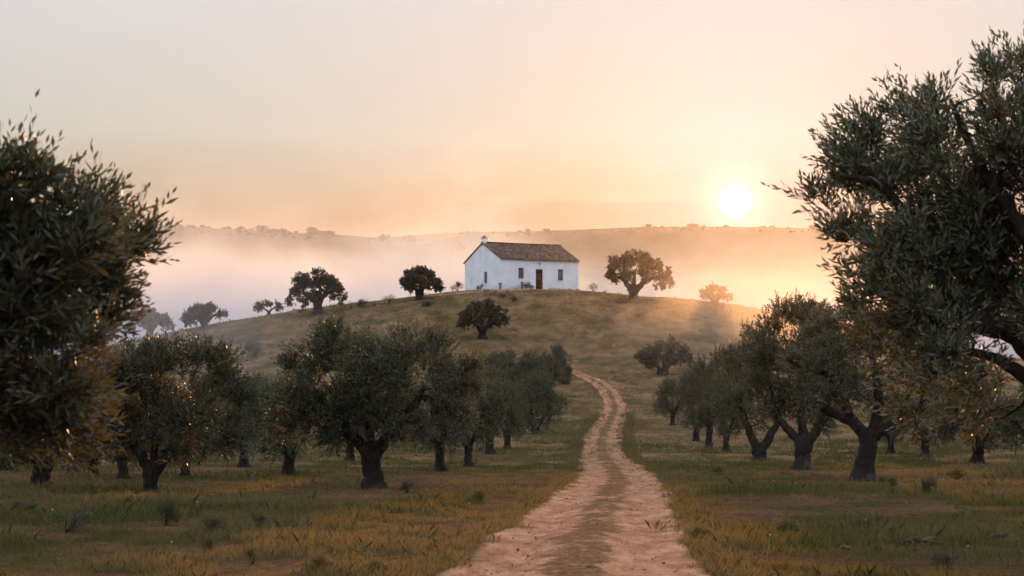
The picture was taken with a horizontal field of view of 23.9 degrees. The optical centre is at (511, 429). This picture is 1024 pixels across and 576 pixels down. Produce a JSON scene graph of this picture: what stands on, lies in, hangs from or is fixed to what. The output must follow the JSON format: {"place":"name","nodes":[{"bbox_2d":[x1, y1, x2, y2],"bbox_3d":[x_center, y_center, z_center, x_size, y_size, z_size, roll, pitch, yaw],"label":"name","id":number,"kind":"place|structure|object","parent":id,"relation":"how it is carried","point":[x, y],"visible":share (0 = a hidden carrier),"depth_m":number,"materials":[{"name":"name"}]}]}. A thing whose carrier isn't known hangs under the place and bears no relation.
{"place":"outdoors","nodes":[
{"label":"outdoors","id":0,"kind":"place"},
{"bbox_2d":[0,288,1023,575],"bbox_3d":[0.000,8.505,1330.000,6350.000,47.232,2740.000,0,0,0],"label":"ground","id":1,"kind":"structure","parent":0,"point":[684,330],"depth_m":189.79,"materials":[{"name":"green plant"}]},
{"bbox_2d":[0,453,14,471],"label":"olive tree","id":2,"kind":"object","parent":1,"relation":"on","point":[2,466],"visible":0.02,"depth_m":98.69,"materials":[{"name":"green plant"}]},
{"bbox_2d":[5,498,40,512],"bbox_3d":[-9.474,1.540,46.780,0.796,0.475,0.670,0,0,21],"label":"shrub","id":3,"kind":"object","parent":1,"relation":"on","point":[31,506],"visible":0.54,"depth_m":46.73,"materials":[{"name":"green plant"}]},
{"bbox_2d":[0,410,128,487],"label":"olive tree","id":4,"kind":"object","parent":1,"relation":"on","point":[36,476],"visible":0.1,"depth_m":72.89,"materials":[{"name":"green plant"}]},
{"bbox_2d":[45,504,100,532],"bbox_3d":[-7.250,1.466,39.488,0.882,0.558,0.973,0,0,-36],"label":"shrub","id":5,"kind":"object","parent":1,"relation":"on","point":[77,521],"visible":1,"depth_m":39.47,"materials":[{"name":"green plant"}]},
{"bbox_2d":[62,437,115,474],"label":"olive tree","id":6,"kind":"object","parent":1,"relation":"on","point":[94,462],"depth_m":92.05,"materials":[{"name":"green plant"}]},
{"bbox_2d":[0,88,182,487],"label":"olive tree","id":7,"kind":"object","parent":1,"relation":"on","point":[52,258],"visible":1,"depth_m":10.14,"materials":[{"name":"green plant"}]},
{"bbox_2d":[106,392,166,478],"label":"olive tree","id":8,"kind":"object","parent":1,"relation":"on","point":[121,473],"visible":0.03,"depth_m":84.00,"materials":[{"name":"green plant"}]},
{"bbox_2d":[124,306,175,335],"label":"oak tree","id":9,"kind":"object","parent":1,"relation":"on","point":[151,318],"visible":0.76,"depth_m":261.65,"materials":[{"name":"green plant"}]},
{"bbox_2d":[59,323,269,493],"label":"olive tree","id":10,"kind":"object","parent":1,"relation":"on","point":[183,415],"visible":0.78,"depth_m":65.23,"materials":[{"name":"green plant"}]},
{"bbox_2d":[151,495,183,525],"bbox_3d":[-6.095,1.474,42.748,0.490,0.690,0.582,0,0,36],"label":"shrub","id":11,"kind":"object","parent":1,"relation":"on","point":[169,508],"visible":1,"depth_m":42.73,"materials":[{"name":"green plant"}]},
{"bbox_2d":[146,389,228,478],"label":"olive tree","id":12,"kind":"object","parent":1,"relation":"on","point":[205,448],"visible":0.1,"depth_m":86.34,"materials":[{"name":"green plant"}]},
{"bbox_2d":[190,331,214,347],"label":"shrub","id":13,"kind":"object","parent":1,"relation":"on","point":[201,338],"visible":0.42,"depth_m":237.56,"materials":[{"name":"green plant"}]},
{"bbox_2d":[179,300,227,328],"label":"oak tree","id":14,"kind":"object","parent":1,"relation":"on","point":[203,315],"visible":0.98,"depth_m":255.50,"materials":[{"name":"green plant"}]},
{"bbox_2d":[197,531,214,554],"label":"shrub","id":15,"kind":"object","parent":1,"relation":"on","point":[208,541],"visible":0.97,"depth_m":33.12,"materials":[{"name":"green plant"}]},
{"bbox_2d":[185,364,237,447],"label":"olive tree","id":16,"kind":"object","parent":1,"relation":"on","point":[203,377],"visible":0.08,"depth_m":136.00,"materials":[{"name":"green plant"}]},
{"bbox_2d":[200,513,230,532],"bbox_3d":[-4.775,1.547,38.977,0.515,0.578,0.577,0,0,-3],"label":"shrub","id":17,"kind":"object","parent":1,"relation":"on","point":[213,523],"visible":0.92,"depth_m":38.91,"materials":[{"name":"green plant"}]},
{"bbox_2d":[215,335,234,341],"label":"shrub","id":18,"kind":"object","parent":1,"relation":"on","point":[225,338],"visible":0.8,"depth_m":239.64,"materials":[{"name":"green plant"}]},
{"bbox_2d":[216,368,269,467],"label":"olive tree","id":19,"kind":"object","parent":1,"relation":"on","point":[243,462],"visible":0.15,"depth_m":107.86,"materials":[{"name":"green plant"}]},
{"bbox_2d":[241,545,258,564],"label":"shrub","id":20,"kind":"object","parent":1,"relation":"on","point":[251,553],"visible":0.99,"depth_m":30.92,"materials":[{"name":"green plant"}]},
{"bbox_2d":[239,339,263,357],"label":"shrub","id":21,"kind":"object","parent":1,"relation":"on","point":[250,346],"visible":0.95,"depth_m":228.70,"materials":[{"name":"green plant"}]},
{"bbox_2d":[248,511,267,525],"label":"shrub","id":22,"kind":"object","parent":1,"relation":"on","point":[259,517],"visible":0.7,"depth_m":41.33,"materials":[{"name":"green plant"}]},
{"bbox_2d":[251,373,282,439],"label":"olive tree","id":23,"kind":"object","parent":1,"relation":"on","point":[259,417],"depth_m":151.64,"materials":[{"name":"green plant"}]},
{"bbox_2d":[252,299,285,314],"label":"oak tree","id":24,"kind":"object","parent":1,"relation":"on","point":[258,307],"visible":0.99,"depth_m":261.83,"materials":[{"name":"green plant"}]},
{"bbox_2d":[233,375,344,474],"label":"olive tree","id":25,"kind":"object","parent":1,"relation":"on","point":[288,462],"visible":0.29,"depth_m":91.81,"materials":[{"name":"green plant"}]},
{"bbox_2d":[284,266,347,315],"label":"oak tree","id":26,"kind":"object","parent":1,"relation":"on","point":[326,282],"visible":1,"depth_m":250.52,"materials":[{"name":"green plant"}]},
{"bbox_2d":[299,549,337,571],"bbox_3d":[-2.312,1.599,29.156,0.433,0.347,0.589,0,0,16],"label":"grass clump","id":27,"kind":"object","parent":1,"relation":"on","point":[319,560],"visible":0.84,"depth_m":29.07,"materials":[{"name":"green plant"}]},
{"bbox_2d":[314,392,380,460],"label":"olive tree","id":28,"kind":"object","parent":1,"relation":"on","point":[350,451],"visible":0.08,"depth_m":117.29,"materials":[{"name":"green plant"}]},
{"bbox_2d":[356,299,369,307],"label":"shrub","id":29,"kind":"object","parent":1,"relation":"on","point":[360,302],"visible":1,"depth_m":252.08,"materials":[{"name":"green plant"}]},
{"bbox_2d":[258,307,490,489],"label":"olive tree","id":30,"kind":"object","parent":1,"relation":"on","point":[371,372],"visible":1,"depth_m":71.75,"materials":[{"name":"green plant"}]},
{"bbox_2d":[358,556,391,571],"bbox_3d":[-1.646,1.624,29.002,0.512,0.259,0.377,0,0,32],"label":"grass clump","id":31,"kind":"object","parent":1,"relation":"on","point":[377,563],"visible":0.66,"depth_m":28.97,"materials":[{"name":"green plant"}]},
{"bbox_2d":[383,294,394,303],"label":"shrub","id":32,"kind":"object","parent":1,"relation":"on","point":[387,298],"visible":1,"depth_m":253.01,"materials":[{"name":"green plant"}]},
{"bbox_2d":[398,478,416,492],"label":"shrub","id":33,"kind":"object","parent":1,"relation":"on","point":[403,483],"visible":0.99,"depth_m":64.41,"materials":[{"name":"green plant"}]},
{"bbox_2d":[399,265,445,299],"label":"oak tree","id":34,"kind":"object","parent":1,"relation":"on","point":[424,277],"visible":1,"depth_m":253.56,"materials":[{"name":"green plant"}]},
{"bbox_2d":[420,301,432,305],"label":"shrub","id":35,"kind":"object","parent":1,"relation":"on","point":[426,302],"visible":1,"depth_m":248.67,"materials":[{"name":"green plant"}]},
{"bbox_2d":[394,367,483,471],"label":"olive tree","id":36,"kind":"object","parent":1,"relation":"on","point":[445,433],"visible":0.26,"depth_m":97.34,"materials":[{"name":"green plant"}]},
{"bbox_2d":[454,279,464,290],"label":"shrub","id":37,"kind":"object","parent":1,"relation":"on","point":[458,284],"visible":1,"depth_m":258.93,"materials":[{"name":"green plant"}]},
{"bbox_2d":[434,370,510,466],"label":"olive tree","id":38,"kind":"object","parent":1,"relation":"on","point":[492,400],"visible":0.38,"depth_m":109.55,"materials":[{"name":"green plant"}]},
{"bbox_2d":[468,487,489,499],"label":"grass clump","id":39,"kind":"object","parent":1,"relation":"on","point":[478,493],"visible":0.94,"depth_m":56.66,"materials":[{"name":"green plant"}]},
{"bbox_2d":[455,297,510,339],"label":"oak tree","id":40,"kind":"object","parent":1,"relation":"on","point":[489,308],"visible":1,"depth_m":231.79,"materials":[{"name":"green plant"}]},
{"bbox_2d":[470,362,528,453],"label":"olive tree","id":41,"kind":"object","parent":1,"relation":"on","point":[510,406],"visible":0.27,"depth_m":132.64,"materials":[{"name":"green plant"}]},
{"bbox_2d":[480,348,544,381],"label":"olive tree","id":42,"kind":"object","parent":1,"relation":"on","point":[498,360],"visible":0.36,"depth_m":191.43,"materials":[{"name":"green plant"}]},
{"bbox_2d":[509,296,518,300],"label":"shrub","id":43,"kind":"object","parent":1,"relation":"on","point":[513,298],"visible":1,"depth_m":248.22,"materials":[{"name":"green plant"}]},
{"bbox_2d":[495,378,538,448],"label":"olive tree","id":44,"kind":"object","parent":1,"relation":"on","point":[507,439],"visible":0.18,"depth_m":140.17,"materials":[{"name":"green plant"}]},
{"bbox_2d":[463,235,579,289],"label":"farmhouse","id":45,"kind":"object","parent":1,"relation":"on","point":[490,265],"visible":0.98,"depth_m":261.06,"materials":[{"name":"paint"}]},
{"bbox_2d":[518,268,522,278],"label":"window","id":46,"kind":"structure","parent":45,"relation":"in","point":[520,271],"depth_m":259.38,"materials":[{"name":"grey wood"}]},
{"bbox_2d":[536,269,541,288],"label":"door","id":47,"kind":"structure","parent":45,"relation":"in","point":[538,271],"depth_m":260.40,"materials":[{"name":"brown wood"}]},
{"bbox_2d":[557,269,562,280],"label":"window","id":48,"kind":"structure","parent":45,"relation":"in","point":[560,271],"depth_m":261.61,"materials":[{"name":"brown wood"}]},
{"bbox_2d":[500,352,549,401],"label":"olive tree","id":49,"kind":"object","parent":1,"relation":"on","point":[532,363],"visible":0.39,"depth_m":184.50,"materials":[{"name":"green plant"}]},
{"bbox_2d":[519,281,532,288],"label":"shrub","id":50,"kind":"object","parent":1,"relation":"on","point":[526,285],"visible":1,"depth_m":256.31,"materials":[{"name":"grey plant"}]},
{"bbox_2d":[52,469,1002,555],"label":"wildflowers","id":51,"kind":"object","parent":1,"relation":"on","point":[470,509],"visible":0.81,"depth_m":45.56,"materials":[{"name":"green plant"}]},
{"bbox_2d":[502,368,571,433],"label":"olive tree","id":52,"kind":"object","parent":1,"relation":"on","point":[536,389],"visible":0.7,"depth_m":155.72,"materials":[{"name":"green plant"}]},
{"bbox_2d":[521,350,568,397],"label":"olive tree","id":53,"kind":"object","parent":1,"relation":"on","point":[553,376],"visible":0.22,"depth_m":191.16,"materials":[{"name":"green plant"}]},
{"bbox_2d":[542,342,573,378],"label":"olive tree","id":54,"kind":"object","parent":1,"relation":"on","point":[558,350],"visible":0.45,"depth_m":207.48,"materials":[{"name":"green plant"}]},
{"bbox_2d":[549,288,579,289],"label":"stone kerb","id":55,"kind":"structure","parent":1,"relation":"on","point":[564,289],"depth_m":261.14,"materials":[{"name":"grey stone"}]},
{"bbox_2d":[559,364,573,384],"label":"olive tree","id":56,"kind":"object","parent":1,"relation":"on","point":[568,374],"visible":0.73,"depth_m":203.94,"materials":[{"name":"green plant"}]},
{"bbox_2d":[581,562,600,567],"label":"grass clump","id":57,"kind":"object","parent":1,"relation":"on","point":[590,565],"visible":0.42,"depth_m":28.78,"materials":[{"name":"brown plant"}]},
{"bbox_2d":[587,283,596,291],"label":"shrub","id":58,"kind":"object","parent":1,"relation":"on","point":[593,287],"visible":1,"depth_m":257.72,"materials":[{"name":"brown plant"}]},
{"bbox_2d":[604,248,675,303],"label":"oak tree","id":59,"kind":"object","parent":1,"relation":"on","point":[626,261],"visible":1,"depth_m":251.54,"materials":[{"name":"green plant"}]},
{"bbox_2d":[633,312,646,316],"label":"shrub","id":60,"kind":"object","parent":1,"relation":"on","point":[638,314],"visible":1,"depth_m":243.21,"materials":[{"name":"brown plant"}]},
{"bbox_2d":[633,334,693,375],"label":"oak tree","id":61,"kind":"object","parent":1,"relation":"on","point":[649,356],"visible":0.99,"depth_m":211.10,"materials":[{"name":"green plant"}]},
{"bbox_2d":[651,375,687,424],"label":"olive tree","id":62,"kind":"object","parent":1,"relation":"on","point":[663,403],"visible":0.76,"depth_m":166.01,"materials":[{"name":"green plant"}]},
{"bbox_2d":[673,366,714,440],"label":"olive tree","id":63,"kind":"object","parent":1,"relation":"on","point":[680,389],"visible":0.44,"depth_m":149.30,"materials":[{"name":"green plant"}]},
{"bbox_2d":[681,523,713,535],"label":"grass clump","id":64,"kind":"object","parent":1,"relation":"on","point":[698,529],"visible":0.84,"depth_m":37.63,"materials":[{"name":"green plant"}]},
{"bbox_2d":[682,353,733,447],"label":"olive tree","id":65,"kind":"object","parent":1,"relation":"on","point":[704,417],"visible":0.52,"depth_m":143.10,"materials":[{"name":"green plant"}]},
{"bbox_2d":[698,281,733,304],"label":"oak tree","id":66,"kind":"object","parent":1,"relation":"on","point":[710,290],"visible":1,"depth_m":255.62,"materials":[{"name":"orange plant"}]},
{"bbox_2d":[710,465,725,473],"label":"grass clump","id":67,"kind":"object","parent":1,"relation":"on","point":[718,468],"visible":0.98,"depth_m":92.50,"materials":[{"name":"green plant"}]},
{"bbox_2d":[699,362,754,451],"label":"olive tree","id":68,"kind":"object","parent":1,"relation":"on","point":[725,430],"visible":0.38,"depth_m":135.75,"materials":[{"name":"green plant"}]},
{"bbox_2d":[702,318,791,460],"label":"olive tree","id":69,"kind":"object","parent":1,"relation":"on","point":[758,450],"visible":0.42,"depth_m":120.43,"materials":[{"name":"green plant"}]},
{"bbox_2d":[771,517,807,531],"bbox_3d":[4.525,1.581,40.075,0.669,0.357,0.910,0,0,-9],"label":"grass clump","id":70,"kind":"object","parent":1,"relation":"on","point":[779,525],"visible":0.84,"depth_m":39.95,"materials":[{"name":"green plant"}]},
{"bbox_2d":[730,287,855,469],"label":"olive tree","id":71,"kind":"object","parent":1,"relation":"on","point":[767,349],"visible":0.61,"depth_m":102.04,"materials":[{"name":"green plant"}]},
{"bbox_2d":[838,544,851,549],"bbox_3d":[4.884,1.738,35.377,0.217,0.131,0.284,0,0,41],"label":"rock","id":72,"kind":"object","parent":1,"relation":"on","point":[843,545],"visible":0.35,"depth_m":35.32,"materials":[{"name":"grey stone"}]},
{"bbox_2d":[773,294,954,481],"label":"olive tree","id":73,"kind":"object","parent":1,"relation":"on","point":[830,351],"visible":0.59,"depth_m":83.96,"materials":[{"name":"green plant"}]},
{"bbox_2d":[878,476,886,483],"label":"shrub","id":74,"kind":"object","parent":1,"relation":"on","point":[882,479],"visible":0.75,"depth_m":78.44,"materials":[{"name":"green plant"}]},
{"bbox_2d":[864,390,914,453],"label":"olive tree","id":75,"kind":"object","parent":1,"relation":"on","point":[890,448],"visible":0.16,"depth_m":133.03,"materials":[{"name":"green plant"}]},
{"bbox_2d":[884,476,897,485],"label":"shrub","id":76,"kind":"object","parent":1,"relation":"on","point":[893,481],"visible":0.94,"depth_m":72.59,"materials":[{"name":"green plant"}]},
{"bbox_2d":[761,22,1023,449],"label":"olive tree","id":77,"kind":"object","parent":1,"relation":"on","point":[973,243],"visible":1,"depth_m":15.94,"materials":[{"name":"green plant"}]},
{"bbox_2d":[887,387,951,456],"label":"olive tree","id":78,"kind":"object","parent":1,"relation":"on","point":[923,447],"visible":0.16,"depth_m":127.94,"materials":[{"name":"green plant"}]},
{"bbox_2d":[899,536,943,546],"bbox_3d":[6.286,1.755,37.039,0.711,0.264,0.444,0,0,0],"label":"rock","id":79,"kind":"object","parent":1,"relation":"on","point":[930,538],"visible":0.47,"depth_m":36.97,"materials":[{"name":"grey stone"}]},
{"bbox_2d":[916,475,939,492],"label":"shrub","id":80,"kind":"object","parent":1,"relation":"on","point":[925,484],"visible":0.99,"depth_m":62.09,"materials":[{"name":"green plant"}]},
{"bbox_2d":[926,549,963,569],"bbox_3d":[5.357,1.625,30.020,0.428,0.321,0.507,0,0,30],"label":"shrub","id":81,"kind":"object","parent":1,"relation":"on","point":[946,557],"visible":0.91,"depth_m":29.96,"materials":[{"name":"green plant"}]},
{"bbox_2d":[930,416,959,439],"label":"olive tree","id":82,"kind":"object","parent":1,"relation":"on","point":[952,431],"visible":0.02,"depth_m":152.13,"materials":[{"name":"green plant"}]},
{"bbox_2d":[945,465,968,479],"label":"grass clump","id":83,"kind":"object","parent":1,"relation":"on","point":[959,473],"visible":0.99,"depth_m":84.18,"materials":[{"name":"green plant"}]},
{"bbox_2d":[924,369,1023,463],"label":"olive tree","id":84,"kind":"object","parent":1,"relation":"on","point":[945,427],"visible":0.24,"depth_m":116.64,"materials":[{"name":"green plant"}]},
{"bbox_2d":[980,383,1023,451],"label":"olive tree","id":85,"kind":"object","parent":1,"relation":"on","point":[1015,425],"visible":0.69,"depth_m":108.86,"materials":[{"name":"green plant"}]},
{"bbox_2d":[985,531,1020,542],"bbox_3d":[7.775,1.767,38.275,0.646,0.328,0.689,0,0,33],"label":"rock","id":86,"kind":"object","parent":1,"relation":"on","point":[1005,533],"visible":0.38,"depth_m":38.17,"materials":[{"name":"grey stone"}]},
{"bbox_2d":[984,394,1023,442],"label":"olive tree","id":87,"kind":"object","parent":1,"relation":"on","point":[1005,424],"visible":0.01,"depth_m":149.69,"materials":[{"name":"green plant"}]},
{"bbox_2d":[0,0,1023,237],"label":"sky","id":88,"kind":"structure","parent":0,"point":[363,118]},
{"bbox_2d":[17,226,1019,359],"bbox_3d":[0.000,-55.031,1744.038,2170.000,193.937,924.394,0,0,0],"label":"hills","id":89,"kind":"structure","parent":0,"point":[236,275],"depth_m":1696.03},
{"bbox_2d":[427,289,624,296],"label":"footpath","id":90,"kind":"structure","parent":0,"point":[463,292],"depth_m":255.32,"materials":[{"name":"brown soil"}]},
{"bbox_2d":[438,369,710,575],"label":"dirt road","id":91,"kind":"structure","parent":0,"point":[581,548],"depth_m":39.77,"materials":[{"name":"brown soil"}]},
{"bbox_2d":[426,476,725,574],"bbox_3d":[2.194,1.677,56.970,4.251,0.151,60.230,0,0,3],"label":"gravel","id":92,"kind":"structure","parent":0,"point":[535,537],"depth_m":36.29,"materials":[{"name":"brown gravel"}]},
{"bbox_2d":[386,227,1023,282],"bbox_3d":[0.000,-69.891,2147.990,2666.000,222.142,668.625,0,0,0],"label":"hills","id":93,"kind":"structure","parent":0,"point":[752,254],"depth_m":2119.89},
{"bbox_2d":[113,221,818,252],"bbox_3d":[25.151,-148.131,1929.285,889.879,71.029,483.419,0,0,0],"label":"woodland","id":94,"kind":"object","parent":93,"relation":"on","point":[448,243],"visible":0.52,"depth_m":1737.97,"materials":[{"name":"plant"}]}
]}

